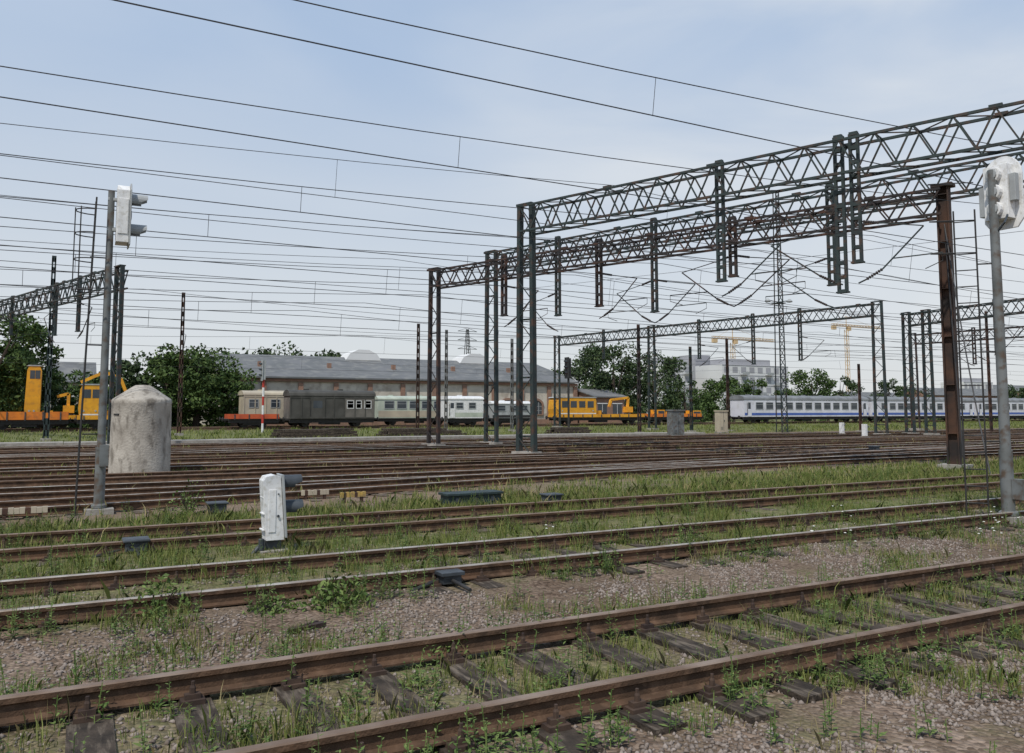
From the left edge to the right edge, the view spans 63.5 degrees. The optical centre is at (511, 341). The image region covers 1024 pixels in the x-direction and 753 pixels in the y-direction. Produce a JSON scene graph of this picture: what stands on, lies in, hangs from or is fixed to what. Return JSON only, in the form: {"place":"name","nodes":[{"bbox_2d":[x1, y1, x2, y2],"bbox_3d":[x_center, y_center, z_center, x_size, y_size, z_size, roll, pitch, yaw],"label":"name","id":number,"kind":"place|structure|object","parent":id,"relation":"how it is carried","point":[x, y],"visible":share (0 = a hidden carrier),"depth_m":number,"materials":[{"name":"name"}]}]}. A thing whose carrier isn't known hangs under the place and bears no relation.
{"place":"outdoors","nodes":[
{"label":"outdoors","id":0,"kind":"place"},
{"bbox_2d":[0,356,1016,385],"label":"overhead wires","id":1,"kind":"object","parent":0,"point":[455,368],"visible":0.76,"depth_m":95.24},
{"bbox_2d":[0,269,1017,346],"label":"overhead wires","id":2,"kind":"object","parent":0,"point":[452,312],"visible":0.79,"depth_m":36.18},
{"bbox_2d":[0,418,1023,752],"bbox_3d":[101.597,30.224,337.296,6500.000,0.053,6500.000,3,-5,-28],"label":"ground","id":3,"kind":"structure","parent":0,"point":[850,704],"depth_m":7.16,"materials":[{"name":"gravel"}]},
{"bbox_2d":[0,314,43,425],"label":"tree","id":4,"kind":"object","parent":3,"relation":"on","point":[16,354],"visible":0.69,"depth_m":81.63,"materials":[{"name":"green plant"}]},
{"bbox_2d":[0,506,47,520],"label":"striped track marker","id":5,"kind":"object","parent":3,"relation":"on","point":[23,510],"visible":0.86,"depth_m":14.88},
{"bbox_2d":[0,312,65,411],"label":"tree","id":6,"kind":"object","parent":3,"relation":"on","point":[7,379],"visible":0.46,"depth_m":84.58,"materials":[{"name":"green plant"}]},
{"bbox_2d":[40,255,56,440],"bbox_3d":[-29.061,0.356,51.990,0.600,12.025,3.312,3,-5,-28],"label":"catenary pole","id":7,"kind":"object","parent":3,"relation":"on","point":[48,375],"visible":0.87,"depth_m":52.99,"materials":[{"name":"metal"}]},
{"bbox_2d":[0,264,128,445],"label":"overhead line gantry","id":8,"kind":"object","parent":3,"relation":"on","point":[119,281],"visible":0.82,"depth_m":46.41,"materials":[{"name":"grey metal"}]},
{"bbox_2d":[47,369,87,426],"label":"tree","id":9,"kind":"object","parent":3,"relation":"on","point":[59,403],"visible":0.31,"depth_m":94.85,"materials":[{"name":"green plant"}]},
{"bbox_2d":[50,362,96,411],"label":"grey roof shed","id":10,"kind":"structure","parent":3,"relation":"on","point":[65,368],"depth_m":107.78,"materials":[{"name":"paint"}]},
{"bbox_2d":[8,405,207,427],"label":"hedge scrub","id":11,"kind":"object","parent":3,"relation":"on","point":[185,421],"visible":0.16,"depth_m":91.45,"materials":[{"name":"green plant"}]},
{"bbox_2d":[71,184,147,515],"bbox_3d":[-7.830,0.140,15.954,1.272,6.486,0.600,3,-5,-28],"label":"railway signal","id":12,"kind":"object","parent":3,"relation":"on","point":[125,200],"visible":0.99,"depth_m":15.89,"materials":[{"name":"metal"}]},
{"bbox_2d":[91,536,149,557],"bbox_3d":[-5.169,2.804,11.228,0.708,0.213,0.725,-1,-5,8],"label":"point machine","id":13,"kind":"object","parent":3,"relation":"on","point":[137,542],"visible":0.85,"depth_m":11.23,"materials":[{"name":"grey paint"}]},
{"bbox_2d":[114,350,163,392],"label":"tree","id":14,"kind":"object","parent":3,"relation":"on","point":[130,372],"visible":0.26,"depth_m":94.34,"materials":[{"name":"green plant"}]},
{"bbox_2d":[108,385,171,472],"bbox_3d":[-11.152,2.729,24.864,1.717,2.815,1.717,3,-5,-28],"label":"concrete bunker","id":15,"kind":"object","parent":3,"relation":"on","point":[140,432],"visible":0.84,"depth_m":24.19},
{"bbox_2d":[123,573,194,616],"bbox_3d":[-3.464,2.460,7.992,0.699,0.384,0.722,3,-5,-28],"label":"bush","id":16,"kind":"object","parent":3,"relation":"on","point":[157,585],"visible":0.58,"depth_m":7.95,"materials":[{"name":"green plant"}]},
{"bbox_2d":[141,343,214,418],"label":"tree","id":17,"kind":"object","parent":3,"relation":"on","point":[152,368],"visible":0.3,"depth_m":90.66,"materials":[{"name":"green plant"}]},
{"bbox_2d":[174,292,186,435],"bbox_3d":[-25.224,1.695,63.483,0.600,11.275,3.312,3,-5,-28],"label":"catenary pole","id":18,"kind":"object","parent":3,"relation":"on","point":[180,380],"visible":1,"depth_m":64.56,"materials":[{"name":"metal"}]},
{"bbox_2d":[167,479,207,514],"bbox_3d":[-6.022,2.911,15.339,0.756,0.704,0.617,-3,-6,34],"label":"bush","id":19,"kind":"object","parent":3,"relation":"on","point":[192,505],"visible":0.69,"depth_m":15.32,"materials":[{"name":"green plant"}]},
{"bbox_2d":[155,343,258,426],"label":"tree","id":20,"kind":"object","parent":3,"relation":"on","point":[207,383],"visible":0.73,"depth_m":91.65,"materials":[{"name":"green plant"}]},
{"bbox_2d":[242,592,307,618],"bbox_3d":[-2.331,2.554,8.001,0.570,0.205,0.494,-3,-5,29],"label":"bush","id":21,"kind":"object","parent":3,"relation":"on","point":[276,607],"visible":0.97,"depth_m":8.01,"materials":[{"name":"green plant"}]},
{"bbox_2d":[209,341,341,356],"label":"distant tree belt","id":22,"kind":"object","parent":3,"relation":"on","point":[267,351],"visible":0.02,"depth_m":172.45,"materials":[{"name":"green plant"}]},
{"bbox_2d":[251,473,303,553],"bbox_3d":[-3.298,2.441,11.532,0.732,1.161,0.400,3,-5,-28],"label":"dwarf shunting signal","id":23,"kind":"object","parent":3,"relation":"on","point":[276,505],"visible":0.88,"depth_m":11.41,"materials":[{"name":"white metal"}]},
{"bbox_2d":[271,429,336,437],"bbox_3d":[-14.787,6.559,58.738,4.394,0.570,2.234,3,-5,-28],"label":"sleeper stack","id":24,"kind":"object","parent":3,"relation":"on","point":[296,433],"visible":0.91,"depth_m":57.97,"materials":[{"name":"brown wood"}]},
{"bbox_2d":[300,570,376,615],"bbox_3d":[-1.750,2.491,8.239,0.709,0.373,0.754,3,-5,-28],"label":"bush","id":25,"kind":"object","parent":3,"relation":"on","point":[328,589],"visible":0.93,"depth_m":8.20,"materials":[{"name":"green plant"}]},
{"bbox_2d":[0,432,704,446],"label":"concrete platform","id":26,"kind":"structure","parent":3,"relation":"on","point":[57,443],"depth_m":50.60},
{"bbox_2d":[200,350,578,425],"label":"brick railway warehouse","id":27,"kind":"structure","parent":3,"relation":"on","point":[284,372],"depth_m":112.33,"materials":[{"name":"paint"}]},
{"bbox_2d":[376,428,448,435],"bbox_3d":[-7.385,6.851,62.229,5.473,0.570,2.264,3,-5,-28],"label":"sleeper stack","id":28,"kind":"object","parent":3,"relation":"on","point":[402,431],"visible":0.72,"depth_m":61.26,"materials":[{"name":"brown wood"}]},
{"bbox_2d":[416,324,419,427],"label":"catenary pole","id":29,"kind":"object","parent":3,"relation":"on","point":[418,379],"visible":0.91,"depth_m":73.73,"materials":[{"name":"metal"}]},
{"bbox_2d":[444,330,447,429],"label":"catenary pole","id":30,"kind":"object","parent":3,"relation":"on","point":[446,392],"visible":0.89,"depth_m":79.34,"materials":[{"name":"metal"}]},
{"bbox_2d":[438,489,503,505],"bbox_3d":[-0.848,3.282,17.131,1.280,0.320,0.480,3,-5,-28],"label":"cable junction box","id":31,"kind":"object","parent":3,"relation":"on","point":[453,496],"visible":0.75,"depth_m":16.98,"materials":[{"name":"grey metal"}]},
{"bbox_2d":[1,446,971,476],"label":"railway track","id":32,"kind":"structure","parent":3,"relation":"on","point":[214,465],"depth_m":29.28,"materials":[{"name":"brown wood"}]},
{"bbox_2d":[0,444,998,487],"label":"railway track","id":33,"kind":"structure","parent":3,"relation":"on","point":[40,480],"depth_m":25.24,"materials":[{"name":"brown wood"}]},
{"bbox_2d":[0,432,998,456],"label":"railway track","id":34,"kind":"structure","parent":3,"relation":"on","point":[457,443],"depth_m":43.27,"materials":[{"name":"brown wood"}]},
{"bbox_2d":[508,339,514,431],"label":"catenary pole","id":35,"kind":"object","parent":3,"relation":"on","point":[512,386],"visible":0.94,"depth_m":76.41,"materials":[{"name":"metal"}]},
{"bbox_2d":[0,553,1023,752],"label":"railway track","id":36,"kind":"structure","parent":3,"relation":"on","point":[549,710],"depth_m":5.83,"materials":[{"name":"brown wood"}]},
{"bbox_2d":[0,419,1023,752],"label":"grass","id":37,"kind":"structure","parent":3,"relation":"on","point":[502,531],"depth_m":11.76,"materials":[{"name":"plant"}]},
{"bbox_2d":[0,458,1023,752],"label":"weeds","id":38,"kind":"object","parent":3,"relation":"on","point":[866,664],"visible":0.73,"depth_m":7.00,"materials":[{"name":"green plant"}]},
{"bbox_2d":[0,497,1023,629],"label":"railway track","id":39,"kind":"structure","parent":3,"relation":"on","point":[479,574],"depth_m":10.17,"materials":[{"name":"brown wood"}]},
{"bbox_2d":[0,495,1023,752],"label":"loose ballast","id":40,"kind":"structure","parent":3,"relation":"on","point":[890,693],"depth_m":6.68,"materials":[{"name":"gravel"}]},
{"bbox_2d":[410,568,471,591],"bbox_3d":[-0.792,2.639,9.024,0.661,0.173,0.771,3,-5,-28],"label":"point machine","id":41,"kind":"object","parent":40,"relation":"on","point":[448,576],"visible":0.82,"depth_m":9.16,"materials":[{"name":"grey paint"}]},
{"bbox_2d":[0,472,1023,566],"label":"railway track","id":42,"kind":"structure","parent":3,"relation":"on","point":[40,552],"depth_m":14.14,"materials":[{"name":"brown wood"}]},
{"bbox_2d":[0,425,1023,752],"bbox_3d":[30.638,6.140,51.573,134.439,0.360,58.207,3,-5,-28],"label":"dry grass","id":43,"kind":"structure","parent":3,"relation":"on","point":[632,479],"depth_m":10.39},
{"bbox_2d":[0,450,1023,522],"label":"railway track","id":44,"kind":"structure","parent":3,"relation":"on","point":[152,500],"depth_m":19.73,"materials":[{"name":"brown metal"}]},
{"bbox_2d":[0,449,1023,500],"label":"railway track","id":45,"kind":"structure","parent":3,"relation":"on","point":[475,474],"depth_m":22.98,"materials":[{"name":"brown metal"}]},
{"bbox_2d":[0,436,1023,467],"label":"railway track","id":46,"kind":"structure","parent":3,"relation":"on","point":[91,462],"depth_m":35.84,"materials":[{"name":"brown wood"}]},
{"bbox_2d":[0,439,1023,476],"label":"railway track","id":47,"kind":"structure","parent":3,"relation":"on","point":[36,472],"depth_m":35.28,"materials":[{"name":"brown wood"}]},
{"bbox_2d":[0,433,1023,460],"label":"railway track","id":48,"kind":"structure","parent":3,"relation":"on","point":[233,452],"depth_m":38.36,"materials":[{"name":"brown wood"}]},
{"bbox_2d":[0,429,1023,450],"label":"railway track","id":49,"kind":"structure","parent":3,"relation":"on","point":[2,448],"depth_m":50.38,"materials":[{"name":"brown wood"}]},
{"bbox_2d":[0,444,1023,495],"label":"railway track","id":50,"kind":"structure","parent":3,"relation":"on","point":[798,457],"depth_m":28.61,"materials":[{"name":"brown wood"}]},
{"bbox_2d":[0,431,1023,453],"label":"railway track","id":51,"kind":"structure","parent":3,"relation":"on","point":[339,445],"depth_m":45.09,"materials":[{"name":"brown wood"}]},
{"bbox_2d":[0,420,1023,431],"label":"railway track","id":52,"kind":"structure","parent":3,"relation":"on","point":[224,428],"depth_m":93.71,"materials":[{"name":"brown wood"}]},
{"bbox_2d":[0,412,75,429],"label":"flat wagon","id":53,"kind":"object","parent":52,"relation":"on","point":[22,419],"visible":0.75,"depth_m":74.75,"materials":[{"name":"orange paint"}]},
{"bbox_2d":[70,372,126,428],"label":"rail crane wagon","id":54,"kind":"object","parent":52,"relation":"on","point":[91,405],"visible":0.36,"depth_m":77.10,"materials":[{"name":"yellow paint"}]},
{"bbox_2d":[219,414,283,426],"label":"flat wagon","id":55,"kind":"object","parent":52,"relation":"on","point":[243,420],"visible":0.92,"depth_m":84.02,"materials":[{"name":"red paint"}]},
{"bbox_2d":[279,389,378,426],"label":"covered goods wagon","id":56,"kind":"object","parent":52,"relation":"on","point":[304,407],"visible":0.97,"depth_m":87.75,"materials":[{"name":"grey paint"}]},
{"bbox_2d":[435,395,483,424],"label":"white service van","id":57,"kind":"object","parent":52,"relation":"on","point":[466,410],"visible":0.84,"depth_m":95.29,"materials":[{"name":"paint"}]},
{"bbox_2d":[483,400,529,424],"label":"rail service car","id":58,"kind":"object","parent":52,"relation":"on","point":[504,411],"visible":0.44,"depth_m":97.77,"materials":[{"name":"grey paint"}]},
{"bbox_2d":[545,397,646,423],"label":"track maintenance draisine","id":59,"kind":"object","parent":52,"relation":"on","point":[582,408],"visible":0.84,"depth_m":103.22,"materials":[{"name":"yellow paint"}]},
{"bbox_2d":[644,410,703,423],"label":"flat wagon","id":60,"kind":"object","parent":52,"relation":"on","point":[662,415],"visible":0.63,"depth_m":110.13,"materials":[{"name":"orange paint"}]},
{"bbox_2d":[730,394,869,422],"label":"passenger coach","id":61,"kind":"object","parent":52,"relation":"on","point":[745,408],"visible":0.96,"depth_m":120.55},
{"bbox_2d":[756,402,857,408],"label":"windows","id":62,"kind":"structure","parent":61,"relation":"in","point":[759,405],"depth_m":121.30,"materials":[{"name":"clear glass"}]},
{"bbox_2d":[863,396,974,420],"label":"passenger coach","id":63,"kind":"object","parent":52,"relation":"on","point":[895,407],"visible":0.52,"depth_m":132.09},
{"bbox_2d":[972,397,1023,420],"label":"passenger coach","id":64,"kind":"object","parent":52,"relation":"on","point":[1016,408],"visible":0.46,"depth_m":143.22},
{"bbox_2d":[4,419,1023,429],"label":"railway track","id":65,"kind":"structure","parent":3,"relation":"on","point":[453,424],"depth_m":97.94,"materials":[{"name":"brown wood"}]},
{"bbox_2d":[24,365,76,427],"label":"ballast tamping machine","id":66,"kind":"object","parent":65,"relation":"on","point":[32,403],"visible":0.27,"depth_m":79.72,"materials":[{"name":"yellow paint"}]},
{"bbox_2d":[238,390,297,425],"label":"camping coach","id":67,"kind":"object","parent":65,"relation":"on","point":[250,402],"visible":0.28,"depth_m":89.87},
{"bbox_2d":[374,395,442,424],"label":"railcar","id":68,"kind":"object","parent":65,"relation":"on","point":[391,410],"visible":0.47,"depth_m":97.25,"materials":[{"name":"white paint"}]},
{"bbox_2d":[577,389,626,422],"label":"brick annex","id":69,"kind":"object","parent":3,"relation":"on","point":[603,398],"visible":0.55,"depth_m":120.13,"materials":[{"name":"stone"}]},
{"bbox_2d":[571,341,653,422],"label":"tree","id":70,"kind":"object","parent":3,"relation":"on","point":[600,381],"visible":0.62,"depth_m":126.21,"materials":[{"name":"green plant"}]},
{"bbox_2d":[250,441,1023,477],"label":"railway track","id":71,"kind":"structure","parent":3,"relation":"on","point":[992,444],"depth_m":29.69,"materials":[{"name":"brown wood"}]},
{"bbox_2d":[634,324,660,432],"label":"catenary pole","id":72,"kind":"object","parent":3,"relation":"on","point":[638,382],"visible":0.98,"depth_m":68.77,"materials":[{"name":"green metal"}]},
{"bbox_2d":[617,350,686,422],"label":"tree","id":73,"kind":"object","parent":3,"relation":"on","point":[670,373],"visible":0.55,"depth_m":133.71,"materials":[{"name":"green plant"}]},
{"bbox_2d":[308,435,1023,451],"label":"railway track","id":74,"kind":"structure","parent":3,"relation":"on","point":[741,440],"depth_m":48.95,"materials":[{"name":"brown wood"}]},
{"bbox_2d":[641,358,693,413],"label":"apartment block","id":75,"kind":"structure","parent":3,"relation":"on","point":[685,376],"depth_m":332.58,"materials":[{"name":"grey paint"}]},
{"bbox_2d":[666,410,684,435],"bbox_3d":[11.971,6.046,60.514,1.220,2.058,0.720,3,-5,-28],"label":"relay cabinet","id":76,"kind":"object","parent":3,"relation":"on","point":[675,422],"visible":0.85,"depth_m":60.25,"materials":[{"name":"grey paint"}]},
{"bbox_2d":[422,187,940,445],"bbox_3d":[5.008,0.144,35.934,25.485,9.705,0.856,-4,-6,41],"label":"overhead line gantry","id":77,"kind":"object","parent":3,"relation":"on","point":[730,228],"visible":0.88,"depth_m":35.80,"materials":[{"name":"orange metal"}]},
{"bbox_2d":[666,380,709,420],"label":"tree","id":78,"kind":"object","parent":3,"relation":"on","point":[695,401],"visible":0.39,"depth_m":134.85,"materials":[{"name":"green plant"}]},
{"bbox_2d":[687,346,695,431],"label":"catenary pole","id":79,"kind":"object","parent":3,"relation":"on","point":[690,390],"visible":0.91,"depth_m":73.64,"materials":[{"name":"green metal"}]},
{"bbox_2d":[552,301,890,433],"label":"overhead line gantry","id":80,"kind":"object","parent":3,"relation":"on","point":[699,322],"visible":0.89,"depth_m":73.36,"materials":[{"name":"grey metal"}]},
{"bbox_2d":[0,333,1015,374],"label":"overhead wires","id":81,"kind":"object","parent":80,"relation":"hanging from","point":[432,355],"visible":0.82,"depth_m":64.84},
{"bbox_2d":[0,195,1023,364],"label":"feeder cables","id":82,"kind":"object","parent":80,"relation":"attached to","point":[443,266],"visible":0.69,"depth_m":51.72,"materials":[{"name":"metal"}]},
{"bbox_2d":[0,296,1023,359],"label":"overhead wires","id":83,"kind":"object","parent":80,"relation":"hanging from","point":[451,332],"visible":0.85,"depth_m":45.28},
{"bbox_2d":[714,410,728,432],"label":"relay cabinet","id":84,"kind":"object","parent":3,"relation":"on","point":[721,421],"visible":0.94,"depth_m":70.68,"materials":[{"name":"grey paint"}]},
{"bbox_2d":[702,374,745,415],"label":"tree","id":85,"kind":"object","parent":3,"relation":"on","point":[718,386],"visible":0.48,"depth_m":157.57,"materials":[{"name":"green plant"}]},
{"bbox_2d":[695,359,788,408],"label":"apartment block","id":86,"kind":"structure","parent":3,"relation":"on","point":[705,373],"depth_m":338.16,"materials":[{"name":"grey paint"}]},
{"bbox_2d":[724,366,786,397],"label":"windows and balconies","id":87,"kind":"structure","parent":86,"relation":"in","point":[751,369],"depth_m":338.30,"materials":[{"name":"grey paint"}]},
{"bbox_2d":[484,151,1023,444],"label":"overhead line gantry","id":88,"kind":"object","parent":3,"relation":"on","point":[828,196],"visible":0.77,"depth_m":37.88,"materials":[{"name":"grey metal"}]},
{"bbox_2d":[0,249,1023,337],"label":"overhead wires","id":89,"kind":"object","parent":88,"relation":"hanging from","point":[451,298],"visible":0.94,"depth_m":31.92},
{"bbox_2d":[511,100,1023,453],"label":"overhead line gantry","id":90,"kind":"object","parent":3,"relation":"on","point":[841,149],"visible":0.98,"depth_m":29.20,"materials":[{"name":"grey metal"}]},
{"bbox_2d":[0,123,1019,281],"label":"overhead wires","id":91,"kind":"object","parent":90,"relation":"hanging from","point":[433,209],"visible":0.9,"depth_m":21.21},
{"bbox_2d":[0,66,1021,254],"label":"overhead wires","id":92,"kind":"object","parent":90,"relation":"hanging from","point":[459,149],"visible":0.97,"depth_m":14.69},
{"bbox_2d":[0,245,1021,334],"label":"overhead wires","id":93,"kind":"object","parent":90,"relation":"hanging from","point":[462,294],"visible":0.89,"depth_m":34.14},
{"bbox_2d":[0,153,1023,294],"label":"overhead wires","id":94,"kind":"object","parent":90,"relation":"hanging from","point":[450,201],"visible":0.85,"depth_m":19.60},
{"bbox_2d":[0,196,1023,313],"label":"overhead wires","id":95,"kind":"object","parent":90,"relation":"hanging from","point":[459,260],"visible":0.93,"depth_m":23.80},
{"bbox_2d":[0,226,1023,327],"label":"overhead wires","id":96,"kind":"object","parent":90,"relation":"hanging from","point":[451,281],"visible":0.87,"depth_m":27.75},
{"bbox_2d":[113,0,1023,186],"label":"overhead wires","id":97,"kind":"object","parent":90,"relation":"hanging from","point":[553,93],"visible":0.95,"depth_m":11.47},
{"bbox_2d":[765,193,792,432],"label":"lighting mast","id":98,"kind":"object","parent":3,"relation":"on","point":[780,351],"visible":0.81,"depth_m":74.01,"materials":[{"name":"grey metal"}]},
{"bbox_2d":[782,368,837,395],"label":"tree","id":99,"kind":"object","parent":3,"relation":"on","point":[807,391],"visible":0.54,"depth_m":181.55,"materials":[{"name":"green plant"}]},
{"bbox_2d":[907,388,996,397],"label":"brick workshop","id":100,"kind":"structure","parent":3,"relation":"on","point":[966,393],"depth_m":341.10,"materials":[{"name":"brick"}]},
{"bbox_2d":[930,181,990,473],"bbox_3d":[13.826,-0.636,25.849,1.106,9.615,4.746,-2,-5,23],"label":"rusty steel mast","id":101,"kind":"object","parent":3,"relation":"on","point":[954,443],"visible":0.82,"depth_m":27.44,"materials":[{"name":"metal"}]},
{"bbox_2d":[900,298,1023,434],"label":"overhead line gantry","id":102,"kind":"object","parent":3,"relation":"on","point":[924,312],"visible":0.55,"depth_m":64.06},
{"bbox_2d":[908,326,1023,429],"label":"overhead line gantry","id":103,"kind":"object","parent":3,"relation":"on","point":[916,368],"visible":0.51,"depth_m":80.39,"materials":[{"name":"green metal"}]},
{"bbox_2d":[0,284,1015,353],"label":"overhead wires","id":104,"kind":"object","parent":103,"relation":"hanging from","point":[443,323],"visible":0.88,"depth_m":40.52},
{"bbox_2d":[4,307,1022,364],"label":"overhead wires","id":105,"kind":"object","parent":103,"relation":"hanging from","point":[446,340],"visible":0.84,"depth_m":49.76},
{"bbox_2d":[958,311,992,431],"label":"catenary pole","id":106,"kind":"object","parent":3,"relation":"on","point":[989,386],"visible":0.73,"depth_m":68.86,"materials":[{"name":"metal"}]},
{"bbox_2d":[928,156,1023,524],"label":"railway signal","id":107,"kind":"object","parent":3,"relation":"on","point":[1001,199],"visible":0.96,"depth_m":14.89,"materials":[{"name":"metal"}]},
{"bbox_2d":[0,0,1023,403],"label":"sky","id":108,"kind":"structure","parent":0,"point":[893,62],"materials":[{"name":"blue"}]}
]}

